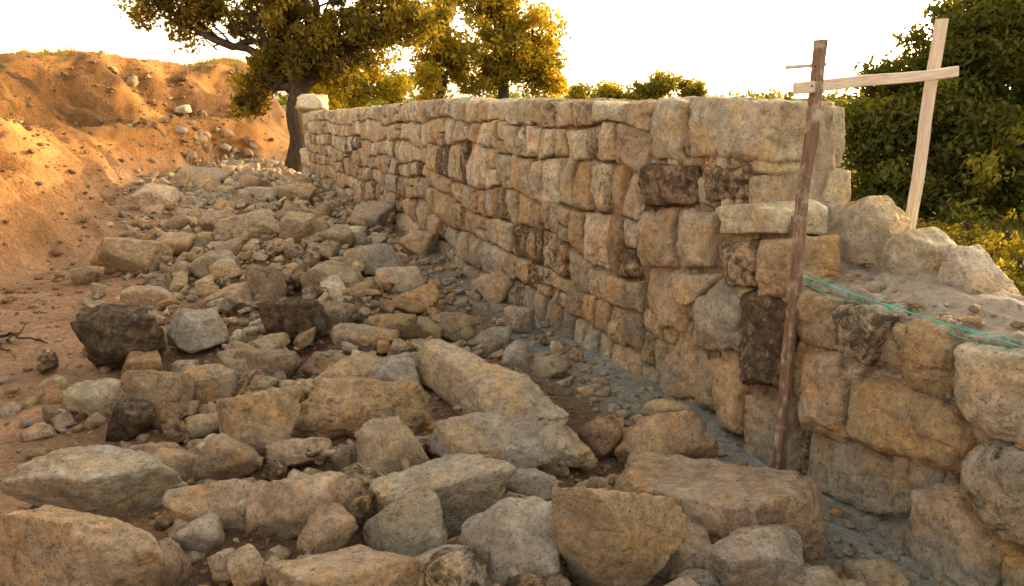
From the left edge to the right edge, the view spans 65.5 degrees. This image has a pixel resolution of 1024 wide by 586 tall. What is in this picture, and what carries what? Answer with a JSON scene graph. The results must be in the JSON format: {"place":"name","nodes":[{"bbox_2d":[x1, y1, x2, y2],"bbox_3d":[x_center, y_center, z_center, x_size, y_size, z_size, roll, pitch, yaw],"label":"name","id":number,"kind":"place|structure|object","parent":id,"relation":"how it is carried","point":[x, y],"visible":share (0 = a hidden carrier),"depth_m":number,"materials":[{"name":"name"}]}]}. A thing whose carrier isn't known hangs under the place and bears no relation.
{"place":"outdoors","nodes":[
{"label":"outdoors","id":0,"kind":"place"},
{"bbox_2d":[0,0,1010,98],"label":"sky","id":1,"kind":"structure","parent":0,"point":[741,45],"materials":[{"name":"white"}]},
{"bbox_2d":[0,50,1023,585],"bbox_3d":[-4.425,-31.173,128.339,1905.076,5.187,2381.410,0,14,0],"label":"ground","id":2,"kind":"structure","parent":0,"point":[30,232],"depth_m":8.46,"materials":[{"name":"soil"}]},
{"bbox_2d":[0,322,47,355],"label":"fallen branch","id":3,"kind":"object","parent":2,"relation":"on","point":[9,333],"visible":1,"depth_m":5.55,"materials":[{"name":"brown wood"}]},
{"bbox_2d":[31,374,70,403],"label":"boulder","id":4,"kind":"object","parent":2,"relation":"on","point":[50,389],"visible":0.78,"depth_m":4.58,"materials":[{"name":"stone"}]},
{"bbox_2d":[0,505,162,585],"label":"boulder","id":5,"kind":"object","parent":2,"relation":"on","point":[48,545],"visible":0.99,"depth_m":2.63,"materials":[{"name":"stone"}]},
{"bbox_2d":[69,266,104,284],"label":"boulder","id":6,"kind":"object","parent":2,"relation":"on","point":[85,275],"visible":0.99,"depth_m":7.38,"materials":[{"name":"stone"}]},
{"bbox_2d":[61,378,121,416],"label":"boulder","id":7,"kind":"object","parent":2,"relation":"on","point":[91,397],"visible":0.85,"depth_m":4.28,"materials":[{"name":"stone"}]},
{"bbox_2d":[0,444,188,519],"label":"boulder","id":8,"kind":"object","parent":2,"relation":"on","point":[111,481],"visible":0.82,"depth_m":3.13,"materials":[{"name":"stone"}]},
{"bbox_2d":[70,304,165,369],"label":"boulder","id":9,"kind":"object","parent":2,"relation":"on","point":[112,336],"visible":0.77,"depth_m":4.91,"materials":[{"name":"stone"}]},
{"bbox_2d":[105,398,155,441],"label":"boulder","id":10,"kind":"object","parent":2,"relation":"on","point":[131,418],"visible":1,"depth_m":3.99,"materials":[{"name":"stone"}]},
{"bbox_2d":[89,237,173,274],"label":"boulder","id":11,"kind":"object","parent":2,"relation":"on","point":[112,255],"visible":0.85,"depth_m":7.69,"materials":[{"name":"stone"}]},
{"bbox_2d":[121,350,161,373],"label":"boulder","id":12,"kind":"object","parent":2,"relation":"on","point":[141,360],"visible":0.74,"depth_m":4.86,"materials":[{"name":"stone"}]},
{"bbox_2d":[119,285,174,307],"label":"boulder","id":13,"kind":"object","parent":2,"relation":"on","point":[144,296],"visible":0.73,"depth_m":6.35,"materials":[{"name":"stone"}]},
{"bbox_2d":[131,183,180,210],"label":"boulder","id":14,"kind":"object","parent":2,"relation":"on","point":[149,194],"visible":0.77,"depth_m":12.20,"materials":[{"name":"stone"}]},
{"bbox_2d":[126,442,187,452],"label":"boulder","id":15,"kind":"object","parent":2,"relation":"on","point":[148,447],"visible":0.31,"depth_m":3.63,"materials":[{"name":"stone"}]},
{"bbox_2d":[120,370,194,428],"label":"boulder","id":16,"kind":"object","parent":2,"relation":"on","point":[168,394],"visible":0.75,"depth_m":4.15,"materials":[{"name":"stone"}]},
{"bbox_2d":[157,537,193,585],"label":"boulder","id":17,"kind":"object","parent":2,"relation":"on","point":[177,569],"visible":0.58,"depth_m":2.75,"materials":[{"name":"stone"}]},
{"bbox_2d":[156,232,195,255],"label":"boulder","id":18,"kind":"object","parent":2,"relation":"on","point":[177,243],"visible":0.6,"depth_m":8.62,"materials":[{"name":"stone"}]},
{"bbox_2d":[167,308,228,353],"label":"boulder","id":19,"kind":"object","parent":2,"relation":"on","point":[191,331],"visible":1,"depth_m":5.23,"materials":[{"name":"stone"}]},
{"bbox_2d":[172,512,224,552],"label":"boulder","id":20,"kind":"object","parent":2,"relation":"on","point":[204,533],"visible":0.97,"depth_m":2.90,"materials":[{"name":"stone"}]},
{"bbox_2d":[174,166,234,186],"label":"boulder","id":21,"kind":"object","parent":2,"relation":"on","point":[185,176],"visible":0.63,"depth_m":14.46,"materials":[{"name":"stone"}]},
{"bbox_2d":[162,478,257,531],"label":"boulder","id":22,"kind":"object","parent":2,"relation":"on","point":[221,498],"visible":0.6,"depth_m":3.05,"materials":[{"name":"stone"}]},
{"bbox_2d":[181,364,238,401],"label":"boulder","id":23,"kind":"object","parent":2,"relation":"on","point":[214,382],"visible":0.6,"depth_m":4.43,"materials":[{"name":"stone"}]},
{"bbox_2d":[186,250,240,281],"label":"boulder","id":24,"kind":"object","parent":2,"relation":"on","point":[198,267],"visible":0.57,"depth_m":7.36,"materials":[{"name":"stone"}]},
{"bbox_2d":[196,210,234,232],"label":"boulder","id":25,"kind":"object","parent":2,"relation":"on","point":[207,221],"visible":0.59,"depth_m":9.70,"materials":[{"name":"stone"}]},
{"bbox_2d":[191,433,260,480],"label":"boulder","id":26,"kind":"object","parent":2,"relation":"on","point":[222,456],"visible":0.98,"depth_m":3.43,"materials":[{"name":"stone"}]},
{"bbox_2d":[198,281,253,313],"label":"boulder","id":27,"kind":"object","parent":2,"relation":"on","point":[237,296],"visible":0.68,"depth_m":6.25,"materials":[{"name":"stone"}]},
{"bbox_2d":[225,543,265,585],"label":"boulder","id":28,"kind":"object","parent":2,"relation":"on","point":[245,563],"visible":0.94,"depth_m":2.70,"materials":[{"name":"stone"}]},
{"bbox_2d":[214,209,278,245],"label":"boulder","id":29,"kind":"object","parent":2,"relation":"on","point":[247,227],"visible":0.64,"depth_m":8.76,"materials":[{"name":"stone"}]},
{"bbox_2d":[239,174,272,186],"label":"boulder","id":30,"kind":"object","parent":2,"relation":"on","point":[247,180],"visible":0.56,"depth_m":13.20,"materials":[{"name":"stone"}]},
{"bbox_2d":[216,382,303,461],"bbox_3d":[-1.185,0.601,3.725,0.412,0.355,0.288,0,14,0],"label":"boulder","id":31,"kind":"object","parent":2,"relation":"on","point":[259,421],"visible":0.81,"depth_m":3.62,"materials":[{"name":"stone"}]},
{"bbox_2d":[244,264,286,309],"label":"boulder","id":32,"kind":"object","parent":2,"relation":"on","point":[266,283],"visible":0.7,"depth_m":6.33,"materials":[{"name":"stone"}]},
{"bbox_2d":[233,348,301,378],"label":"boulder","id":33,"kind":"object","parent":2,"relation":"on","point":[288,362],"visible":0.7,"depth_m":4.58,"materials":[{"name":"stone"}]},
{"bbox_2d":[112,0,455,171],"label":"holm oak tree","id":34,"kind":"object","parent":2,"relation":"on","point":[317,47],"visible":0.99,"depth_m":17.87,"materials":[{"name":"green plant"}]},
{"bbox_2d":[256,299,327,346],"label":"boulder","id":35,"kind":"object","parent":2,"relation":"on","point":[293,318],"visible":0.77,"depth_m":5.16,"materials":[{"name":"stone"}]},
{"bbox_2d":[275,185,315,202],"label":"boulder","id":36,"kind":"object","parent":2,"relation":"on","point":[300,193],"visible":0.64,"depth_m":12.40,"materials":[{"name":"stone"}]},
{"bbox_2d":[265,437,331,466],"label":"boulder","id":37,"kind":"object","parent":2,"relation":"on","point":[291,452],"visible":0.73,"depth_m":3.56,"materials":[{"name":"stone"}]},
{"bbox_2d":[278,211,321,243],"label":"boulder","id":38,"kind":"object","parent":2,"relation":"on","point":[296,226],"visible":0.66,"depth_m":8.60,"materials":[{"name":"stone"}]},
{"bbox_2d":[245,471,359,540],"bbox_3d":[-0.813,0.814,3.058,0.378,0.298,0.274,5,15,18],"label":"boulder","id":39,"kind":"object","parent":2,"relation":"on","point":[282,510],"visible":0.77,"depth_m":2.97,"materials":[{"name":"stone"}]},
{"bbox_2d":[295,93,328,176],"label":"end pier","id":40,"kind":"structure","parent":2,"relation":"on","point":[305,103],"depth_m":16.59,"materials":[{"name":"stone"}]},
{"bbox_2d":[300,430,347,438],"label":"boulder","id":41,"kind":"object","parent":2,"relation":"on","point":[322,433],"visible":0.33,"depth_m":3.88,"materials":[{"name":"stone"}]},
{"bbox_2d":[302,351,347,376],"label":"boulder","id":42,"kind":"object","parent":2,"relation":"on","point":[319,362],"visible":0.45,"depth_m":4.67,"materials":[{"name":"stone"}]},
{"bbox_2d":[298,501,357,554],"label":"boulder","id":43,"kind":"object","parent":2,"relation":"on","point":[328,527],"visible":0.92,"depth_m":2.79,"materials":[{"name":"stone"}]},
{"bbox_2d":[299,260,362,287],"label":"boulder","id":44,"kind":"object","parent":2,"relation":"on","point":[318,273],"visible":0.67,"depth_m":6.65,"materials":[{"name":"stone"}]},
{"bbox_2d":[314,299,355,337],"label":"boulder","id":45,"kind":"object","parent":2,"relation":"on","point":[338,312],"visible":0.43,"depth_m":5.45,"materials":[{"name":"stone"}]},
{"bbox_2d":[318,224,354,248],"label":"boulder","id":46,"kind":"object","parent":2,"relation":"on","point":[341,235],"visible":0.74,"depth_m":8.65,"materials":[{"name":"stone"}]},
{"bbox_2d":[260,544,419,585],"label":"boulder","id":47,"kind":"object","parent":2,"relation":"on","point":[359,565],"visible":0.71,"depth_m":2.54,"materials":[{"name":"stone"}]},
{"bbox_2d":[329,444,357,471],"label":"boulder","id":48,"kind":"object","parent":2,"relation":"on","point":[342,457],"visible":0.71,"depth_m":3.51,"materials":[{"name":"stone"}]},
{"bbox_2d":[308,51,419,109],"bbox_3d":[-4.289,-4.933,21.308,3.612,3.432,2.134,0,14,0],"label":"hedge bush","id":49,"kind":"object","parent":2,"relation":"on","point":[395,88],"visible":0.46,"depth_m":20.98,"materials":[{"name":"green plant"}]},
{"bbox_2d":[293,376,435,438],"bbox_3d":[-0.732,0.556,4.018,0.712,0.320,0.393,0,14,0],"label":"boulder","id":50,"kind":"object","parent":2,"relation":"on","point":[350,405],"visible":0.85,"depth_m":3.86,"materials":[{"name":"stone"}]},
{"bbox_2d":[331,323,400,354],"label":"boulder","id":51,"kind":"object","parent":2,"relation":"on","point":[358,335],"visible":0.66,"depth_m":5.08,"materials":[{"name":"stone"}]},
{"bbox_2d":[350,200,393,228],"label":"boulder","id":52,"kind":"object","parent":2,"relation":"on","point":[373,214],"visible":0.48,"depth_m":10.51,"materials":[{"name":"stone"}]},
{"bbox_2d":[345,243,404,275],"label":"boulder","id":53,"kind":"object","parent":2,"relation":"on","point":[373,258],"visible":0.74,"depth_m":7.60,"materials":[{"name":"stone"}]},
{"bbox_2d":[356,415,429,475],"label":"boulder","id":54,"kind":"object","parent":2,"relation":"on","point":[384,445],"visible":0.67,"depth_m":3.35,"materials":[{"name":"stone"}]},
{"bbox_2d":[368,352,424,387],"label":"boulder","id":55,"kind":"object","parent":2,"relation":"on","point":[401,366],"visible":0.41,"depth_m":4.43,"materials":[{"name":"stone"}]},
{"bbox_2d":[374,266,425,295],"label":"boulder","id":56,"kind":"object","parent":2,"relation":"on","point":[406,279],"visible":0.69,"depth_m":6.70,"materials":[{"name":"stone"}]},
{"bbox_2d":[360,483,448,556],"bbox_3d":[-0.391,0.813,2.828,0.332,0.279,0.206,0,14,0],"label":"boulder","id":57,"kind":"object","parent":2,"relation":"on","point":[410,523],"visible":0.88,"depth_m":2.76,"materials":[{"name":"stone"}]},
{"bbox_2d":[392,283,439,314],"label":"boulder","id":58,"kind":"object","parent":2,"relation":"on","point":[418,300],"visible":0.86,"depth_m":6.15,"materials":[{"name":"stone"}]},
{"bbox_2d":[398,230,439,256],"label":"boulder","id":59,"kind":"object","parent":2,"relation":"on","point":[419,243],"visible":0.98,"depth_m":8.65,"materials":[{"name":"stone"}]},
{"bbox_2d":[414,317,441,338],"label":"boulder","id":60,"kind":"object","parent":2,"relation":"on","point":[426,327],"visible":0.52,"depth_m":5.36,"materials":[{"name":"stone"}]},
{"bbox_2d":[0,56,866,585],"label":"rock rubble","id":61,"kind":"object","parent":2,"relation":"on","point":[456,566],"visible":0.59,"depth_m":5.36,"materials":[{"name":"stone"}]},
{"bbox_2d":[368,453,515,537],"bbox_3d":[-0.279,0.772,3.066,0.547,0.316,0.301,-2,14,-10],"label":"boulder","id":62,"kind":"object","parent":2,"relation":"on","point":[463,486],"visible":0.67,"depth_m":2.97,"materials":[{"name":"stone"}]},
{"bbox_2d":[404,0,485,100],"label":"yellowing oak tree","id":63,"kind":"object","parent":2,"relation":"on","point":[449,53],"visible":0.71,"depth_m":22.66,"materials":[{"name":"green plant"}]},
{"bbox_2d":[412,543,488,569],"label":"boulder","id":64,"kind":"object","parent":2,"relation":"on","point":[423,558],"visible":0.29,"depth_m":2.63,"materials":[{"name":"stone"}]},
{"bbox_2d":[439,312,489,342],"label":"boulder","id":65,"kind":"object","parent":2,"relation":"on","point":[456,326],"visible":0.75,"depth_m":5.47,"materials":[{"name":"stone"}]},
{"bbox_2d":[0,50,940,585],"bbox_3d":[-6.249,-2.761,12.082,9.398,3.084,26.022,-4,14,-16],"label":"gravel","id":66,"kind":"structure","parent":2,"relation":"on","point":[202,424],"depth_m":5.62,"materials":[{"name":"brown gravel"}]},
{"bbox_2d":[466,326,511,348],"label":"boulder","id":67,"kind":"object","parent":2,"relation":"on","point":[501,335],"visible":0.59,"depth_m":5.44,"materials":[{"name":"stone"}]},
{"bbox_2d":[485,578,492,585],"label":"boulder","id":68,"kind":"object","parent":2,"relation":"on","point":[488,581],"visible":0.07,"depth_m":2.61,"materials":[{"name":"stone"}]},
{"bbox_2d":[428,411,551,469],"bbox_3d":[-0.109,0.691,3.490,0.558,0.282,0.285,0,14,0],"label":"boulder","id":69,"kind":"object","parent":2,"relation":"on","point":[517,443],"visible":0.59,"depth_m":3.45,"materials":[{"name":"stone"}]},
{"bbox_2d":[471,270,514,302],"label":"boulder","id":70,"kind":"object","parent":2,"relation":"on","point":[494,286],"visible":0.77,"depth_m":6.87,"materials":[{"name":"stone"}]},
{"bbox_2d":[411,339,598,470],"bbox_3d":[-0.109,0.553,4.167,0.306,0.324,1.597,-8,16,-31],"label":"boulder","id":71,"kind":"object","parent":2,"relation":"on","point":[453,375],"visible":0.88,"depth_m":4.01,"materials":[{"name":"stone"}]},
{"bbox_2d":[459,496,559,585],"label":"boulder","id":72,"kind":"object","parent":2,"relation":"on","point":[507,533],"visible":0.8,"depth_m":2.61,"materials":[{"name":"stone"}]},
{"bbox_2d":[449,0,571,98],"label":"yellowing oak tree","id":73,"kind":"object","parent":2,"relation":"on","point":[502,33],"visible":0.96,"depth_m":23.42,"materials":[{"name":"green plant"}]},
{"bbox_2d":[501,339,529,372],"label":"boulder","id":74,"kind":"object","parent":2,"relation":"on","point":[516,353],"visible":0.73,"depth_m":4.86,"materials":[{"name":"stone"}]},
{"bbox_2d":[504,305,535,332],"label":"boulder","id":75,"kind":"object","parent":2,"relation":"on","point":[519,319],"visible":0.93,"depth_m":5.88,"materials":[{"name":"stone"}]},
{"bbox_2d":[505,468,557,500],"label":"boulder","id":76,"kind":"object","parent":2,"relation":"on","point":[532,482],"visible":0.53,"depth_m":3.16,"materials":[{"name":"stone"}]},
{"bbox_2d":[531,355,568,378],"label":"boulder","id":77,"kind":"object","parent":2,"relation":"on","point":[547,367],"visible":0.94,"depth_m":4.84,"materials":[{"name":"stone"}]},
{"bbox_2d":[277,84,851,105],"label":"distant trees","id":78,"kind":"object","parent":2,"relation":"on","point":[516,94],"visible":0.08,"depth_m":99.16,"materials":[{"name":"green plant"}]},
{"bbox_2d":[566,79,593,98],"bbox_3d":[2.757,-7.488,33.169,1.262,2.739,1.343,9,16,32],"label":"distant shrub","id":79,"kind":"object","parent":2,"relation":"on","point":[577,92],"visible":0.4,"depth_m":32.76,"materials":[{"name":"green plant"}]},
{"bbox_2d":[578,416,622,458],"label":"boulder","id":80,"kind":"object","parent":2,"relation":"on","point":[600,437],"visible":0.96,"depth_m":3.74,"materials":[{"name":"stone"}]},
{"bbox_2d":[588,79,625,98],"bbox_3d":[3.864,-7.502,33.125,1.638,2.796,1.582,-12,18,-39],"label":"distant shrub","id":81,"kind":"object","parent":2,"relation":"on","point":[607,90],"visible":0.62,"depth_m":32.66,"materials":[{"name":"green plant"}]},
{"bbox_2d":[550,487,687,585],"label":"boulder","id":82,"kind":"object","parent":2,"relation":"on","point":[604,537],"visible":1,"depth_m":2.54,"materials":[{"name":"stone"}]},
{"bbox_2d":[624,79,662,100],"bbox_3d":[5.387,-7.510,33.175,1.878,2.782,1.850,0,14,0],"label":"distant shrub","id":83,"kind":"object","parent":2,"relation":"on","point":[641,91],"visible":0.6,"depth_m":32.65,"materials":[{"name":"green plant"}]},
{"bbox_2d":[306,96,1023,585],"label":"masonry stones","id":84,"kind":"object","parent":2,"relation":"on","point":[942,420],"visible":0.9,"depth_m":3.90,"materials":[{"name":"stone"}]},
{"bbox_2d":[645,68,685,99],"bbox_3d":[6.184,-7.713,33.167,2.004,3.193,1.804,11,18,38],"label":"distant shrub","id":85,"kind":"object","parent":2,"relation":"on","point":[664,83],"visible":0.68,"depth_m":32.66,"materials":[{"name":"green plant"}]},
{"bbox_2d":[614,410,717,463],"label":"boulder","id":86,"kind":"object","parent":2,"relation":"on","point":[684,433],"visible":0.67,"depth_m":3.64,"materials":[{"name":"stone"}]},
{"bbox_2d":[639,398,692,415],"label":"boulder","id":87,"kind":"object","parent":2,"relation":"on","point":[661,405],"visible":0.57,"depth_m":4.19,"materials":[{"name":"stone"}]},
{"bbox_2d":[313,108,1023,520],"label":"mortar","id":88,"kind":"object","parent":2,"relation":"on","point":[927,290],"visible":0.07,"depth_m":3.30,"materials":[{"name":"grey concrete"}]},
{"bbox_2d":[806,234,1023,342],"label":"mortar chips","id":89,"kind":"object","parent":88,"relation":"on","point":[973,321],"visible":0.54,"depth_m":3.04,"materials":[{"name":"beige stone"}]},
{"bbox_2d":[676,77,708,96],"bbox_3d":[7.502,-7.556,33.272,1.502,2.842,1.655,0,14,0],"label":"distant shrub","id":90,"kind":"object","parent":2,"relation":"on","point":[692,88],"visible":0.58,"depth_m":32.66,"materials":[{"name":"green plant"}]},
{"bbox_2d":[614,450,828,560],"bbox_3d":[0.752,0.844,3.080,0.873,0.332,0.486,7,15,26],"label":"boulder","id":91,"kind":"object","parent":2,"relation":"on","point":[718,499],"visible":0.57,"depth_m":2.97,"materials":[{"name":"stone"}]},
{"bbox_2d":[690,523,803,585],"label":"boulder","id":92,"kind":"object","parent":2,"relation":"on","point":[763,555],"visible":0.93,"depth_m":2.63,"materials":[{"name":"stone"}]},
{"bbox_2d":[784,565,845,585],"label":"boulder","id":93,"kind":"object","parent":2,"relation":"on","point":[820,575],"visible":0.67,"depth_m":2.64,"materials":[{"name":"stone"}]},
{"bbox_2d":[772,18,958,469],"bbox_3d":[1.541,-0.129,3.598,0.884,2.140,0.146,-6,15,-23],"label":"batter board frame","id":94,"kind":"object","parent":2,"relation":"on","point":[816,85],"visible":0.94,"depth_m":3.46,"materials":[{"name":"brown wood"}]},
{"bbox_2d":[803,270,1023,354],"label":"guide string netting","id":95,"kind":"object","parent":94,"relation":"attached to","point":[1012,344],"visible":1,"depth_m":2.75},
{"bbox_2d":[843,559,910,585],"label":"boulder","id":96,"kind":"object","parent":2,"relation":"on","point":[880,572],"visible":0.97,"depth_m":2.74,"materials":[{"name":"stone"}]},
{"bbox_2d":[829,0,1023,237],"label":"evergreen oak tree","id":97,"kind":"object","parent":2,"relation":"on","point":[974,173],"visible":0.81,"depth_m":10.57,"materials":[{"name":"green plant"}]},
{"bbox_2d":[916,212,948,231],"bbox_3d":[4.932,-0.630,9.561,0.754,0.674,0.706,0,14,0],"label":"broom bush","id":98,"kind":"object","parent":2,"relation":"on","point":[923,224],"visible":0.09,"depth_m":9.45,"materials":[{"name":"green plant"}]},
{"bbox_2d":[939,221,1001,245],"bbox_3d":[5.179,-0.512,9.136,0.815,0.641,0.770,0,14,0],"label":"broom bush","id":99,"kind":"object","parent":2,"relation":"on","point":[966,231],"visible":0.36,"depth_m":9.00,"materials":[{"name":"yellow plant"}]},
{"bbox_2d":[963,230,1022,260],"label":"broom bush","id":100,"kind":"object","parent":2,"relation":"on","point":[992,243],"visible":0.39,"depth_m":8.27,"materials":[{"name":"yellow plant"}]},
{"bbox_2d":[994,235,1023,270],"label":"broom bush","id":101,"kind":"object","parent":2,"relation":"on","point":[1020,244],"visible":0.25,"depth_m":7.93,"materials":[{"name":"yellow plant"}]},
{"bbox_2d":[997,249,1023,295],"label":"broom bush","id":102,"kind":"object","parent":2,"relation":"on","point":[1014,273],"visible":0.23,"depth_m":6.72,"materials":[{"name":"yellow plant"}]},
{"bbox_2d":[0,43,1023,295],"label":"grass","id":103,"kind":"structure","parent":0,"point":[1008,217],"depth_m":15.98,"materials":[{"name":"green plant"}]}
]}

